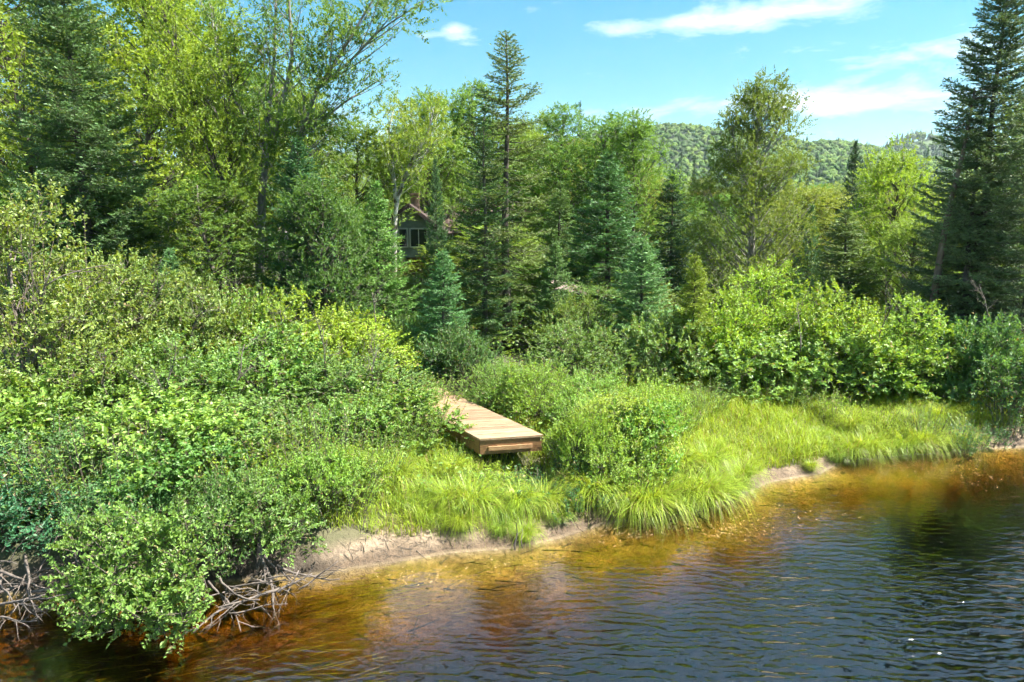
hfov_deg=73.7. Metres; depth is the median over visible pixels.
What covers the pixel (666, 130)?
hill woods
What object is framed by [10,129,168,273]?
leafy tree
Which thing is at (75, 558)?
dead branch
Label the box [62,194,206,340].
shrub
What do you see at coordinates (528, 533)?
sedge clump
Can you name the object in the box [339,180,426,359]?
fir tree
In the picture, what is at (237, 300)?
shrub
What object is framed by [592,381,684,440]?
shrub
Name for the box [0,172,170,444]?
shrub
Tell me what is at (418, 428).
leafy herb
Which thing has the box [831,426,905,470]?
sedge clump
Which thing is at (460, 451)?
leafy herb
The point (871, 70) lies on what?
sky
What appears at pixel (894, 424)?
sedge clump
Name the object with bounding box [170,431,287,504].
tall herb
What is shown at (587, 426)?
shrub
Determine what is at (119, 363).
shrub
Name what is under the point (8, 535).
shrub
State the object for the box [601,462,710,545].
sedge clump
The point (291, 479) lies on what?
leafy herb
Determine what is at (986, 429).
leafy herb
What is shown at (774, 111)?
birch tree
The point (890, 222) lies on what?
leafy tree
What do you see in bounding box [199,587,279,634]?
dead branch
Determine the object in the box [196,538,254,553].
dead branch
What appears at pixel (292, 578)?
dead branch
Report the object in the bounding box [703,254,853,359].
shrub
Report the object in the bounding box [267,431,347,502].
leafy herb
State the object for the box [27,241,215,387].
shrub
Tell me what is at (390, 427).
shrub
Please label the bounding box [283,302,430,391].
shrub
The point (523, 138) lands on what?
leafy tree
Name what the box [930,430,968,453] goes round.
sedge clump
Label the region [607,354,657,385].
leafy herb
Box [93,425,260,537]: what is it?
shrub
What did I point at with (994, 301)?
shrub
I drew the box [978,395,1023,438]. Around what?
leafy herb
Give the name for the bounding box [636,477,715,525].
sedge clump
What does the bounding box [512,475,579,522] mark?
sedge clump
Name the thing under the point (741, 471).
sedge clump
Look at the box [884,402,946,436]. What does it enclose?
sedge clump
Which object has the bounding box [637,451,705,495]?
leafy herb
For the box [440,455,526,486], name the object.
leafy herb
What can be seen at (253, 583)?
dead branch
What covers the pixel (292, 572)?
dead branch
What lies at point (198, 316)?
dead branch
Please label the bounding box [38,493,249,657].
shrub
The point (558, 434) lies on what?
shrub
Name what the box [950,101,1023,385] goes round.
spruce tree
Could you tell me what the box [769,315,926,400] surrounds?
shrub
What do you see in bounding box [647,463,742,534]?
sedge clump
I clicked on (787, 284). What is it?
shrub
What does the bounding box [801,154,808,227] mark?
spruce tree
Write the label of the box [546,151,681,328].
fir tree
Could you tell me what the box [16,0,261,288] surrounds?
leafy tree
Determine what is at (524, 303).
shrub
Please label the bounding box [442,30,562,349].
spruce tree
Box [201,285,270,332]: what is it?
shrub
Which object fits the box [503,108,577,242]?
leafy tree
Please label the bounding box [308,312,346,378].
dead branch
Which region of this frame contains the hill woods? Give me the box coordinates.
[577,122,1012,198]
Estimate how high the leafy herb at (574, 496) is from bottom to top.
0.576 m
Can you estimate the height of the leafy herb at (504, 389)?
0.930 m
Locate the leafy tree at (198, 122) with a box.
[112,0,285,335]
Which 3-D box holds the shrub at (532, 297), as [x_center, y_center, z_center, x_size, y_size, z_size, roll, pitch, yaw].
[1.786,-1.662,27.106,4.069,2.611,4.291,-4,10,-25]
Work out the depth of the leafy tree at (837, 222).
53.90 m
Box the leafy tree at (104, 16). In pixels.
[22,0,165,252]
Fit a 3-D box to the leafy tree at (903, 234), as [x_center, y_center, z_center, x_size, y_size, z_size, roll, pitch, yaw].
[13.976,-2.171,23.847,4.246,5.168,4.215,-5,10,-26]
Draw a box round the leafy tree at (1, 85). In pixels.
[0,43,66,279]
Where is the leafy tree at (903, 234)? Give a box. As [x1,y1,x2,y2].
[838,204,961,335]
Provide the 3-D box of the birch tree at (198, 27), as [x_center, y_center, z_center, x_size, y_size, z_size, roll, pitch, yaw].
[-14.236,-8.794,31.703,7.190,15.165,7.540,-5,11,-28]
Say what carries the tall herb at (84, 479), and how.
on the ground at (942, 549)
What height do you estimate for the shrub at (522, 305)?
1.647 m
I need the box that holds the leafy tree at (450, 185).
[403,155,490,273]
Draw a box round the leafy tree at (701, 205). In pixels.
[676,190,728,240]
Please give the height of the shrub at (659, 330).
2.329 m
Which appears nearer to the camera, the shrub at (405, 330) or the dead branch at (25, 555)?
the dead branch at (25, 555)
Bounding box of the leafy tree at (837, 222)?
[782,196,901,259]
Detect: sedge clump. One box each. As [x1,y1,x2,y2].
[350,429,393,457]
[350,471,396,506]
[370,446,438,500]
[381,436,430,467]
[384,493,416,512]
[396,470,444,503]
[401,448,446,470]
[403,496,447,534]
[409,470,485,526]
[421,439,451,452]
[427,449,480,483]
[428,469,518,540]
[434,500,491,550]
[469,492,532,529]
[481,514,518,540]
[486,474,561,531]
[499,515,550,550]
[500,469,530,487]
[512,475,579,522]
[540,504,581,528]
[544,461,647,526]
[545,464,606,514]
[577,457,655,487]
[583,476,648,519]
[585,475,688,547]
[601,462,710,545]
[636,455,687,476]
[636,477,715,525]
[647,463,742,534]
[651,436,732,487]
[667,456,765,535]
[673,434,756,485]
[702,467,767,508]
[715,452,776,496]
[798,455,826,474]
[802,424,837,439]
[819,440,857,467]
[821,404,883,439]
[825,429,886,470]
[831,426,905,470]
[862,414,908,434]
[871,432,918,461]
[877,422,945,468]
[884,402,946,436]
[887,414,971,465]
[909,398,977,432]
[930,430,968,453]
[938,420,994,456]
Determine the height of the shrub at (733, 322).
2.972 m
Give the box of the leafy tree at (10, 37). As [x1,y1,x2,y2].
[0,0,123,284]
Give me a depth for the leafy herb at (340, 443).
12.64 m
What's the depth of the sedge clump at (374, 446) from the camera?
12.94 m
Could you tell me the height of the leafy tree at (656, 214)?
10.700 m
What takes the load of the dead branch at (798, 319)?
on the shrub at (782, 354)
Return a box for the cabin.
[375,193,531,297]
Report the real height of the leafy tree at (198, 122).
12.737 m
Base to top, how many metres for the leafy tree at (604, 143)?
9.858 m
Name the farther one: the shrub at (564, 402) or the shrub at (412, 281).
the shrub at (412, 281)
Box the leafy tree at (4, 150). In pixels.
[0,108,37,283]
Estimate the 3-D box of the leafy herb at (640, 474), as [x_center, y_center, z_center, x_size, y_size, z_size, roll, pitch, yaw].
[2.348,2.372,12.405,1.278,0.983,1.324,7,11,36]
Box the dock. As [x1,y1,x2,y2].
[392,388,542,454]
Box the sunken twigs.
[274,450,1023,681]
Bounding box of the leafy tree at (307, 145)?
[258,94,366,258]
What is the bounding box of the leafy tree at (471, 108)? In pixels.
[432,76,527,242]
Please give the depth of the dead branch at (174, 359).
12.31 m
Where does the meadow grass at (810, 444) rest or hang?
on the ground at (942, 549)
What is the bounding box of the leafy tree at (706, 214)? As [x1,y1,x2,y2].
[664,194,748,261]
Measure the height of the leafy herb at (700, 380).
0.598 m
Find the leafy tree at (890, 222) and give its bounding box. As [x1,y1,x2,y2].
[864,196,914,262]
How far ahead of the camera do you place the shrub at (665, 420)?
12.82 m
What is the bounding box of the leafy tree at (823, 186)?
[809,183,839,194]
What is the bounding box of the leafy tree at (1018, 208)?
[968,134,1023,298]
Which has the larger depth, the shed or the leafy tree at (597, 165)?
the leafy tree at (597, 165)
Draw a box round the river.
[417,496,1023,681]
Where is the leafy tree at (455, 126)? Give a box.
[420,114,491,198]
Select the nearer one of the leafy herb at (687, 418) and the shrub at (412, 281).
the leafy herb at (687, 418)
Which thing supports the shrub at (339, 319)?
on the ground at (942, 549)
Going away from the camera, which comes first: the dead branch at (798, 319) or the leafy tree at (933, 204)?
the dead branch at (798, 319)
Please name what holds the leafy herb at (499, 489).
on the ground at (942, 549)
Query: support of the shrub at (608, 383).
on the ground at (942, 549)
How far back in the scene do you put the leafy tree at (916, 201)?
88.90 m
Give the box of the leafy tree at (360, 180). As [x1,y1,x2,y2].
[349,134,417,272]
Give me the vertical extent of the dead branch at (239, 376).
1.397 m
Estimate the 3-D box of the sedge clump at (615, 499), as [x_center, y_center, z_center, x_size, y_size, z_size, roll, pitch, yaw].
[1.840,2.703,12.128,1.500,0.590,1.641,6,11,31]
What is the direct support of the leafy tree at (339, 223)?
on the ground at (942, 549)
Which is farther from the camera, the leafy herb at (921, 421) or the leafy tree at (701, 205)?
the leafy tree at (701, 205)
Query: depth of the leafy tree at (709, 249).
35.05 m
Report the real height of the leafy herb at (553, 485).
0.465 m
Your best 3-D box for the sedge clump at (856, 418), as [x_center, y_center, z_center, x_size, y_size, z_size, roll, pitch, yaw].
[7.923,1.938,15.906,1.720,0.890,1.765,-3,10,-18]
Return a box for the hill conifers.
[631,122,992,189]
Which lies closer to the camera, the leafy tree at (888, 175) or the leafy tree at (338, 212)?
the leafy tree at (338, 212)
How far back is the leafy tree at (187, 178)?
30.16 m
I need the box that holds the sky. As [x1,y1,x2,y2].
[0,0,1023,192]
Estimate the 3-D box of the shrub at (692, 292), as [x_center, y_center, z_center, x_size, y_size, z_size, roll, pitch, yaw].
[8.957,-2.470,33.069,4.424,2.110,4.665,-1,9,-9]
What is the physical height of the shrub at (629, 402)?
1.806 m
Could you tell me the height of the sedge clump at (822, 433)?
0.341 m
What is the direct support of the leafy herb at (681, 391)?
on the ground at (942, 549)
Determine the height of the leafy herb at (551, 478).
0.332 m
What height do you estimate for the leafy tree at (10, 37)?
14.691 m
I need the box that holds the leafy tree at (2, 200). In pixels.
[0,158,135,322]
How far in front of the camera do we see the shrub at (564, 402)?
14.27 m
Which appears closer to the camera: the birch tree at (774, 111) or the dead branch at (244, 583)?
the dead branch at (244, 583)
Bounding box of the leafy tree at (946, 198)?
[914,174,1002,269]
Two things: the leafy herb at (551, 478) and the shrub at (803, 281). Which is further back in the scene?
the shrub at (803, 281)
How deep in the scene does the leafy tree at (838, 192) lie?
54.69 m
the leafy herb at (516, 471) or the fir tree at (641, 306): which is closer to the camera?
the leafy herb at (516, 471)
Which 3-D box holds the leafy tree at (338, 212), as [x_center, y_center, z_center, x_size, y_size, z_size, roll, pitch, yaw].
[-5.378,-2.013,19.328,3.783,6.127,3.755,-4,10,-24]
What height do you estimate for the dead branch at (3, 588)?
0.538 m
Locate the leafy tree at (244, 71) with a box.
[190,55,278,275]
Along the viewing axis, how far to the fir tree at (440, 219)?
29.40 m
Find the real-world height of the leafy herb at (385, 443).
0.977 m
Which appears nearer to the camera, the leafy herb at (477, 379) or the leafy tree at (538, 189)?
the leafy herb at (477, 379)
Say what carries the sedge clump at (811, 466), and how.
on the ground at (942, 549)
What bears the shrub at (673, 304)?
on the ground at (942, 549)
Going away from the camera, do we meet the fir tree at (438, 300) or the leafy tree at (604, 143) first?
the fir tree at (438, 300)
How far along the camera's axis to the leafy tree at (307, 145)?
40.43 m
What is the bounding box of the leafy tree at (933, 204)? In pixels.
[908,183,945,250]
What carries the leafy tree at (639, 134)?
on the ground at (942, 549)
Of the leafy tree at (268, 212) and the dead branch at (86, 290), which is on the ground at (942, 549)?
the leafy tree at (268, 212)
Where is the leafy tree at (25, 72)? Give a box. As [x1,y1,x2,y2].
[0,3,85,199]
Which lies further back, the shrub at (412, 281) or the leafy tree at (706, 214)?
the leafy tree at (706, 214)
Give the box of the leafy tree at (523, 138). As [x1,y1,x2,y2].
[467,118,554,240]
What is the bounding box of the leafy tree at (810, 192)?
[735,177,869,283]
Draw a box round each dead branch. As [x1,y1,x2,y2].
[0,211,116,366]
[0,212,47,368]
[0,530,75,593]
[0,547,49,618]
[0,553,53,628]
[0,564,38,621]
[0,579,99,623]
[0,603,54,643]
[10,581,75,617]
[31,543,121,600]
[53,276,117,333]
[72,525,118,613]
[90,349,117,405]
[121,342,193,408]
[131,256,166,328]
[186,603,231,632]
[187,291,224,348]
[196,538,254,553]
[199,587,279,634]
[203,534,265,597]
[207,580,265,634]
[208,591,261,617]
[212,572,278,622]
[220,275,240,296]
[223,569,301,606]
[229,337,271,398]
[229,578,287,637]
[239,573,266,607]
[250,575,336,589]
[251,521,298,625]
[265,298,320,355]
[265,570,298,627]
[276,566,312,592]
[277,564,342,587]
[298,561,353,589]
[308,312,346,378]
[361,282,389,325]
[361,326,378,392]
[514,522,524,549]
[787,285,815,351]
[877,266,908,356]
[965,278,996,316]
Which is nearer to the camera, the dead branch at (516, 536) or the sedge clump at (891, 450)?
the dead branch at (516, 536)
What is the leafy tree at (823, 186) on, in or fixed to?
on the ground at (942, 549)
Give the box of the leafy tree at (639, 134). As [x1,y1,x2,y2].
[572,107,692,279]
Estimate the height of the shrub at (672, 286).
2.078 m
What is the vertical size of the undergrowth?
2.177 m
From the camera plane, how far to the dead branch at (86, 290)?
13.49 m
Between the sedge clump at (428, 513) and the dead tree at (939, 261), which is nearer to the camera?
the sedge clump at (428, 513)
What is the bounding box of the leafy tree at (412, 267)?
[397,237,526,297]
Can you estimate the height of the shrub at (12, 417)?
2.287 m
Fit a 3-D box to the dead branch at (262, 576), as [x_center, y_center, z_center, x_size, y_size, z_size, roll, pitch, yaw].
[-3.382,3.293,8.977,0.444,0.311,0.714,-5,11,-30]
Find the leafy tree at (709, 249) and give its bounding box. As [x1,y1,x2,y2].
[659,207,758,287]
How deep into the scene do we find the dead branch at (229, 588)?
8.76 m
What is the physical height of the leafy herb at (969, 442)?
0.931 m
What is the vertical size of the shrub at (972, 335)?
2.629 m
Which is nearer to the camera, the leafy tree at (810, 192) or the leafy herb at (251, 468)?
the leafy herb at (251, 468)
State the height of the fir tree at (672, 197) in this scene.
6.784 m
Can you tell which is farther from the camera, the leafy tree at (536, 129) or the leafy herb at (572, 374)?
the leafy tree at (536, 129)
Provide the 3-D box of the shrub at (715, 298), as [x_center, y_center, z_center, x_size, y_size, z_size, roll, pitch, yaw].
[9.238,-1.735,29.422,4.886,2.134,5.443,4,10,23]
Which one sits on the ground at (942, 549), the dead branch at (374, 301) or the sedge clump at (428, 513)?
the sedge clump at (428, 513)
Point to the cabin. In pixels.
(412, 231)
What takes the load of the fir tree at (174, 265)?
on the ground at (942, 549)
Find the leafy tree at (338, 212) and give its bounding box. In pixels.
[250,160,384,355]
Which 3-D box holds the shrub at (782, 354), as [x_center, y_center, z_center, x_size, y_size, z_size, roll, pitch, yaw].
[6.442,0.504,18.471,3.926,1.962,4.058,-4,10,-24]
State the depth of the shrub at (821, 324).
18.16 m
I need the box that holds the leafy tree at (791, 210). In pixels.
[758,182,825,258]
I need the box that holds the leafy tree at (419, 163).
[352,111,456,244]
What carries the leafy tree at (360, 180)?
on the ground at (942, 549)
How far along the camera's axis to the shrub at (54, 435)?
10.36 m
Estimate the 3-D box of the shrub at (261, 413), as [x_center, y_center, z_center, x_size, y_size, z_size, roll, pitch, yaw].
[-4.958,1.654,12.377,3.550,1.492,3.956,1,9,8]
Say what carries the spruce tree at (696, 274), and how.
on the ground at (942, 549)
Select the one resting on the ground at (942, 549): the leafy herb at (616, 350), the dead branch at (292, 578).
the leafy herb at (616, 350)
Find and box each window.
[389,228,408,247]
[409,228,427,247]
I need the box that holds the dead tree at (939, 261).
[921,84,1000,304]
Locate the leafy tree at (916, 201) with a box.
[900,192,933,247]
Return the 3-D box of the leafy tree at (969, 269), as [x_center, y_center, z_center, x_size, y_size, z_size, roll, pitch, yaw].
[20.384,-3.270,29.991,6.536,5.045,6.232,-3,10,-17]
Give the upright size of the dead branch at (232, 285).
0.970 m
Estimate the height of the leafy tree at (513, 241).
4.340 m
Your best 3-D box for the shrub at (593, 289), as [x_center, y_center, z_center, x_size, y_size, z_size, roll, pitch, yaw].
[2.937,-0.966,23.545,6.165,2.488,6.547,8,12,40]
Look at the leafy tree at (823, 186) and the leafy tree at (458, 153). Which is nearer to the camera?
the leafy tree at (458, 153)
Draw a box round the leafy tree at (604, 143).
[539,109,658,278]
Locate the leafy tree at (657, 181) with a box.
[603,151,685,267]
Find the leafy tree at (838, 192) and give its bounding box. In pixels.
[777,181,899,267]
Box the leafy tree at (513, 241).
[405,221,583,305]
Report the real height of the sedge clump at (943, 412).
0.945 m
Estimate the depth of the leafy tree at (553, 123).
35.20 m
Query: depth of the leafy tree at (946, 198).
60.34 m
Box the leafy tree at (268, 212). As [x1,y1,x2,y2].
[184,153,327,302]
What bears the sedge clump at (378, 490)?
on the ground at (942, 549)
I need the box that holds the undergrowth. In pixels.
[0,274,1019,506]
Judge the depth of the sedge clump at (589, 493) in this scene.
11.89 m
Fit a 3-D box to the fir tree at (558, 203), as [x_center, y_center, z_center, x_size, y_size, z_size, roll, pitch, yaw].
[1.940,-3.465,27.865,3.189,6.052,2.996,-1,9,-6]
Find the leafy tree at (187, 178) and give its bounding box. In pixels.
[131,164,254,287]
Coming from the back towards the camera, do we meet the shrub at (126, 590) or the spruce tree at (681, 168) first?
the spruce tree at (681, 168)
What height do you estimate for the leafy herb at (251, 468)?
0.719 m
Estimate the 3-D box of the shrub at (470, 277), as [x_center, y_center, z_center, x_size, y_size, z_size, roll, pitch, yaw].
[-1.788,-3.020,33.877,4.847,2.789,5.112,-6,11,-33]
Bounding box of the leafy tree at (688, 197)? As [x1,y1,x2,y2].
[656,184,726,233]
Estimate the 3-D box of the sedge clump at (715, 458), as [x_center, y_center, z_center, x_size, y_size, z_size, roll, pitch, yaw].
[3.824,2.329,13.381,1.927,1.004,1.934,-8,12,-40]
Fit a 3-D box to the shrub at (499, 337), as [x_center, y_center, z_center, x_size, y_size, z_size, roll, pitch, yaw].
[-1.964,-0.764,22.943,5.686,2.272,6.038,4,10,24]
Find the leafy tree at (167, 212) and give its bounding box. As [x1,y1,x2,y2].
[130,175,283,339]
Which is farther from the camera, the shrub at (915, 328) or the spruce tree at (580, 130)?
the spruce tree at (580, 130)
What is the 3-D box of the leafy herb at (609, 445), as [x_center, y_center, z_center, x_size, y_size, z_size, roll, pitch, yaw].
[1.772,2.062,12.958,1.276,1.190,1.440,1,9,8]
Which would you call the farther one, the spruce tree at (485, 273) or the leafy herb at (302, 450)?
the spruce tree at (485, 273)
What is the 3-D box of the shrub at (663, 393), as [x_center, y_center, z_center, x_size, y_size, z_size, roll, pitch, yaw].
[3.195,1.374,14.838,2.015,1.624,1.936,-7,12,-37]
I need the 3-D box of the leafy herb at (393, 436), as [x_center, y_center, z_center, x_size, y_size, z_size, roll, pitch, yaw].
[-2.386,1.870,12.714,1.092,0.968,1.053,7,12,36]
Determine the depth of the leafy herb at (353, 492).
10.74 m
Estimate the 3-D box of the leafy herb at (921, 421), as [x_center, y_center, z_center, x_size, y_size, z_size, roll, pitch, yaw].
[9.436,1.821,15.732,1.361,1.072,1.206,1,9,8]
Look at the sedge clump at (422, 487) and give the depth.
11.73 m
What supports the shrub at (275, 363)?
on the ground at (942, 549)
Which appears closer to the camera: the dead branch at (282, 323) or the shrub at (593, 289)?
the dead branch at (282, 323)
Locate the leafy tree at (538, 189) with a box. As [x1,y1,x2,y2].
[463,170,578,292]
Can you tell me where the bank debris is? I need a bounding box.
[338,503,600,563]
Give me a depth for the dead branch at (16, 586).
9.22 m
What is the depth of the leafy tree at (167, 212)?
19.56 m
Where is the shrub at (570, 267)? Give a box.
[492,259,630,312]
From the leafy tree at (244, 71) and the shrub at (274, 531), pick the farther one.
the leafy tree at (244, 71)
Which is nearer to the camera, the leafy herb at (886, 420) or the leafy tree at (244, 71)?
the leafy herb at (886, 420)
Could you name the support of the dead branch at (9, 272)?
attached to the shrub at (58, 293)
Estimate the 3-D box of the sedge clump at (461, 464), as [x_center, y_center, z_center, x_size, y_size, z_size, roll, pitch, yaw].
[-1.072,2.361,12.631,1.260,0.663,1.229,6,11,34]
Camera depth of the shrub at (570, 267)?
27.10 m
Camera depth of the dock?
13.41 m
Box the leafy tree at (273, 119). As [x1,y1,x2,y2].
[147,0,452,319]
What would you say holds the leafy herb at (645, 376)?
on the ground at (942, 549)
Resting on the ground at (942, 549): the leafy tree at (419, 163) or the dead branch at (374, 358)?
the leafy tree at (419, 163)
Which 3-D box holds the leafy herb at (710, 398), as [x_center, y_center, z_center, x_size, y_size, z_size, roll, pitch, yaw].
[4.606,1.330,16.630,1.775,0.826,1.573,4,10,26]
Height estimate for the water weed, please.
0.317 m
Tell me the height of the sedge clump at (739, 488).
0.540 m
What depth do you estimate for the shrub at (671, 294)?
24.85 m
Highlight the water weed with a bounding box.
[0,546,653,681]
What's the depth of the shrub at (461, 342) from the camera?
17.86 m
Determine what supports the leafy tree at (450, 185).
on the ground at (942, 549)
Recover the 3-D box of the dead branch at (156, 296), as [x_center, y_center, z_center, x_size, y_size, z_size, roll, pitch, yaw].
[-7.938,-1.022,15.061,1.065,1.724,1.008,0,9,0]
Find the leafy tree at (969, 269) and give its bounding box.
[899,221,1023,294]
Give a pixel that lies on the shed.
(570, 290)
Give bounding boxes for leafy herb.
[31,445,120,501]
[195,454,281,486]
[242,448,345,515]
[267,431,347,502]
[296,433,366,451]
[299,444,389,522]
[334,425,421,486]
[349,414,416,458]
[379,401,447,454]
[398,373,449,389]
[403,401,465,440]
[410,389,463,410]
[418,463,507,511]
[419,371,473,401]
[423,433,477,460]
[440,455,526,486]
[449,469,524,502]
[454,353,505,386]
[464,457,556,494]
[478,375,535,408]
[507,386,555,417]
[510,466,584,506]
[525,475,622,523]
[526,358,578,395]
[531,469,567,489]
[537,379,596,422]
[548,445,614,484]
[552,363,581,388]
[573,426,638,472]
[578,352,610,377]
[587,364,641,392]
[595,443,671,499]
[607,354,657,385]
[609,337,630,363]
[628,364,682,388]
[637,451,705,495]
[651,404,696,447]
[663,382,709,407]
[664,385,713,430]
[670,377,737,413]
[675,373,728,394]
[762,372,832,411]
[804,385,873,421]
[848,402,911,435]
[887,395,957,440]
[932,415,997,461]
[960,417,1016,450]
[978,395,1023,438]
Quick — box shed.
[551,280,588,346]
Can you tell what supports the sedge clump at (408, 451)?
on the ground at (942, 549)
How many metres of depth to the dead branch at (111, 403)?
12.21 m
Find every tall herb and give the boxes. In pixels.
[0,410,164,537]
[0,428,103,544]
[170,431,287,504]
[230,403,341,480]
[269,389,376,470]
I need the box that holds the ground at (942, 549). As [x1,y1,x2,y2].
[0,131,1023,681]
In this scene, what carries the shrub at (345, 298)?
on the ground at (942, 549)
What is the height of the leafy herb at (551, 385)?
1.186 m
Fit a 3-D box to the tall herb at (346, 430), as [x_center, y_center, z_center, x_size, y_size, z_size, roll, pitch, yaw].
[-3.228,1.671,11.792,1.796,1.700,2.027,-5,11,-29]
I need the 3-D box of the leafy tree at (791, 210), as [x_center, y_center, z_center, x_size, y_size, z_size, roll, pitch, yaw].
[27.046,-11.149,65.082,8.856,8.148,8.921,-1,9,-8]
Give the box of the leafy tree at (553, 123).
[498,101,613,268]
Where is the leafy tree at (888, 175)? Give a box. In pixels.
[815,129,955,319]
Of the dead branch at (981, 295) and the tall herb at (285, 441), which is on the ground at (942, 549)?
the tall herb at (285, 441)
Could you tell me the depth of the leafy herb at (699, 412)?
15.09 m
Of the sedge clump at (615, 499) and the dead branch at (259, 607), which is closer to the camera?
the dead branch at (259, 607)
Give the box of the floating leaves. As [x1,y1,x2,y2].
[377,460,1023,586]
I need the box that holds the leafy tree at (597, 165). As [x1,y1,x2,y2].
[561,138,640,250]
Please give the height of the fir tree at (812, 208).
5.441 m
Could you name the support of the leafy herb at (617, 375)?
on the ground at (942, 549)
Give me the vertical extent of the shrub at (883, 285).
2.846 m
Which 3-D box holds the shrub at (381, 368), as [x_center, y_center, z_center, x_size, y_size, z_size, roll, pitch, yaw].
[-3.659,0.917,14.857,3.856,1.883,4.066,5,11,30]
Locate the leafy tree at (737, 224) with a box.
[699,196,769,259]
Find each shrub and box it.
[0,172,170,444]
[0,326,194,460]
[0,359,139,470]
[0,402,135,529]
[0,447,92,555]
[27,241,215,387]
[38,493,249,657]
[44,464,190,551]
[59,379,270,521]
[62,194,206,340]
[69,324,263,439]
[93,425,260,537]
[101,262,265,405]
[144,383,329,481]
[148,451,283,582]
[169,264,307,392]
[176,318,367,423]
[186,458,337,570]
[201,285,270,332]
[229,273,289,299]
[233,281,396,401]
[257,429,375,532]
[274,340,445,433]
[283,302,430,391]
[287,392,405,455]
[309,285,366,321]
[311,437,401,514]
[327,379,476,457]
[336,261,409,297]
[365,269,469,343]
[372,302,446,364]
[383,283,535,346]
[394,346,466,382]
[414,313,508,389]
[439,260,521,296]
[457,290,535,328]
[457,351,530,412]
[460,278,550,333]
[481,352,587,422]
[492,259,630,312]
[496,275,674,345]
[512,271,595,327]
[516,309,643,384]
[522,283,617,360]
[536,383,612,443]
[540,392,620,477]
[548,362,636,421]
[551,396,631,475]
[553,376,684,463]
[570,421,661,503]
[584,276,689,330]
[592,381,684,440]
[597,389,693,480]
[605,292,706,348]
[608,305,717,388]
[624,369,705,445]
[648,268,696,301]
[662,276,726,305]
[673,280,766,310]
[675,282,776,389]
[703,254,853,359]
[704,326,837,403]
[750,275,865,332]
[750,276,809,294]
[762,276,907,395]
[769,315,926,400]
[804,275,899,318]
[810,264,926,312]
[833,289,973,399]
[863,331,1000,406]
[924,312,1023,402]
[944,309,1023,425]
[976,285,1021,315]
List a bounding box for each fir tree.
[152,246,196,324]
[246,135,362,348]
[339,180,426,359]
[405,248,478,379]
[419,157,456,293]
[522,180,592,298]
[524,239,580,353]
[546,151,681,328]
[598,237,679,365]
[608,277,639,325]
[644,170,705,305]
[792,203,822,288]
[799,209,892,337]
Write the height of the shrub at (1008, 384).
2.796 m
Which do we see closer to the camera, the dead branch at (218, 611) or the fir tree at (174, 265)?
the dead branch at (218, 611)
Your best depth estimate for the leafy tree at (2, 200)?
25.13 m
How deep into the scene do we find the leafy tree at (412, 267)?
32.07 m
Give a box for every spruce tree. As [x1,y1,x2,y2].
[0,0,178,368]
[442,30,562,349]
[446,102,523,355]
[574,101,583,241]
[660,253,720,385]
[676,150,684,225]
[689,154,696,191]
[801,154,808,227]
[828,138,864,269]
[883,0,1023,370]
[906,94,1009,344]
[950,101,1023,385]
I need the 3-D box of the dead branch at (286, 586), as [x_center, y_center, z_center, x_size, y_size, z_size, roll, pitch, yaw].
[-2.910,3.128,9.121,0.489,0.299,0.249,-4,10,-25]
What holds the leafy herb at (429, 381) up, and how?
on the ground at (942, 549)
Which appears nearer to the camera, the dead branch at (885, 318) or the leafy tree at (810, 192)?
the dead branch at (885, 318)
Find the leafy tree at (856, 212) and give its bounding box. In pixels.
[817,192,896,252]
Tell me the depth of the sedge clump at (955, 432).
15.64 m
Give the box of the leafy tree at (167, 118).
[125,22,241,241]
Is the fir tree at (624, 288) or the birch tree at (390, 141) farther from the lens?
the birch tree at (390, 141)
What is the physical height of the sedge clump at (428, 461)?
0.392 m
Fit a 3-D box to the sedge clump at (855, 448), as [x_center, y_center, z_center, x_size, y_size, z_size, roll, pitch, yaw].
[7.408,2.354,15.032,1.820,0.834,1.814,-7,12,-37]
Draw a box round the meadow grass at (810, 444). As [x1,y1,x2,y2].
[185,360,1023,539]
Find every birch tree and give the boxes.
[104,0,290,270]
[356,87,462,298]
[669,64,841,316]
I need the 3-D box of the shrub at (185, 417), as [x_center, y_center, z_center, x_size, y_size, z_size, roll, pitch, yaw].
[-5.633,1.690,11.063,3.446,1.910,3.562,-2,9,-11]
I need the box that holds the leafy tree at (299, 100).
[234,59,352,279]
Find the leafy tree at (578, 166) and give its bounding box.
[535,136,604,243]
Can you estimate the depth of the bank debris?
10.77 m
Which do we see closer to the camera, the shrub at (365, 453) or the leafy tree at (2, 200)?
the shrub at (365, 453)
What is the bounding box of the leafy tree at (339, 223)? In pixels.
[298,193,390,299]
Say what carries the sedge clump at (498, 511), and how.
on the ground at (942, 549)
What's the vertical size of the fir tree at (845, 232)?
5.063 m
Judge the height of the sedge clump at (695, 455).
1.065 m
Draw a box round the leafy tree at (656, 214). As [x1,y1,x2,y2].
[643,178,676,242]
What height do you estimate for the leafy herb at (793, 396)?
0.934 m
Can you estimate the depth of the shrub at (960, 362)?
17.34 m
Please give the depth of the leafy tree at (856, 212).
56.74 m
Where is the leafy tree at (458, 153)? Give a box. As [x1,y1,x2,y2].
[368,84,481,261]
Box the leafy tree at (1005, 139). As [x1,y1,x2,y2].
[968,79,1023,284]
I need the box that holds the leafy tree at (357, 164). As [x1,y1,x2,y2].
[307,113,423,285]
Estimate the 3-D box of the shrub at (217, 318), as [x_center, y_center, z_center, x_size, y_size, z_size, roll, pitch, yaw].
[-7.544,-0.058,15.957,4.190,3.596,3.760,6,11,35]

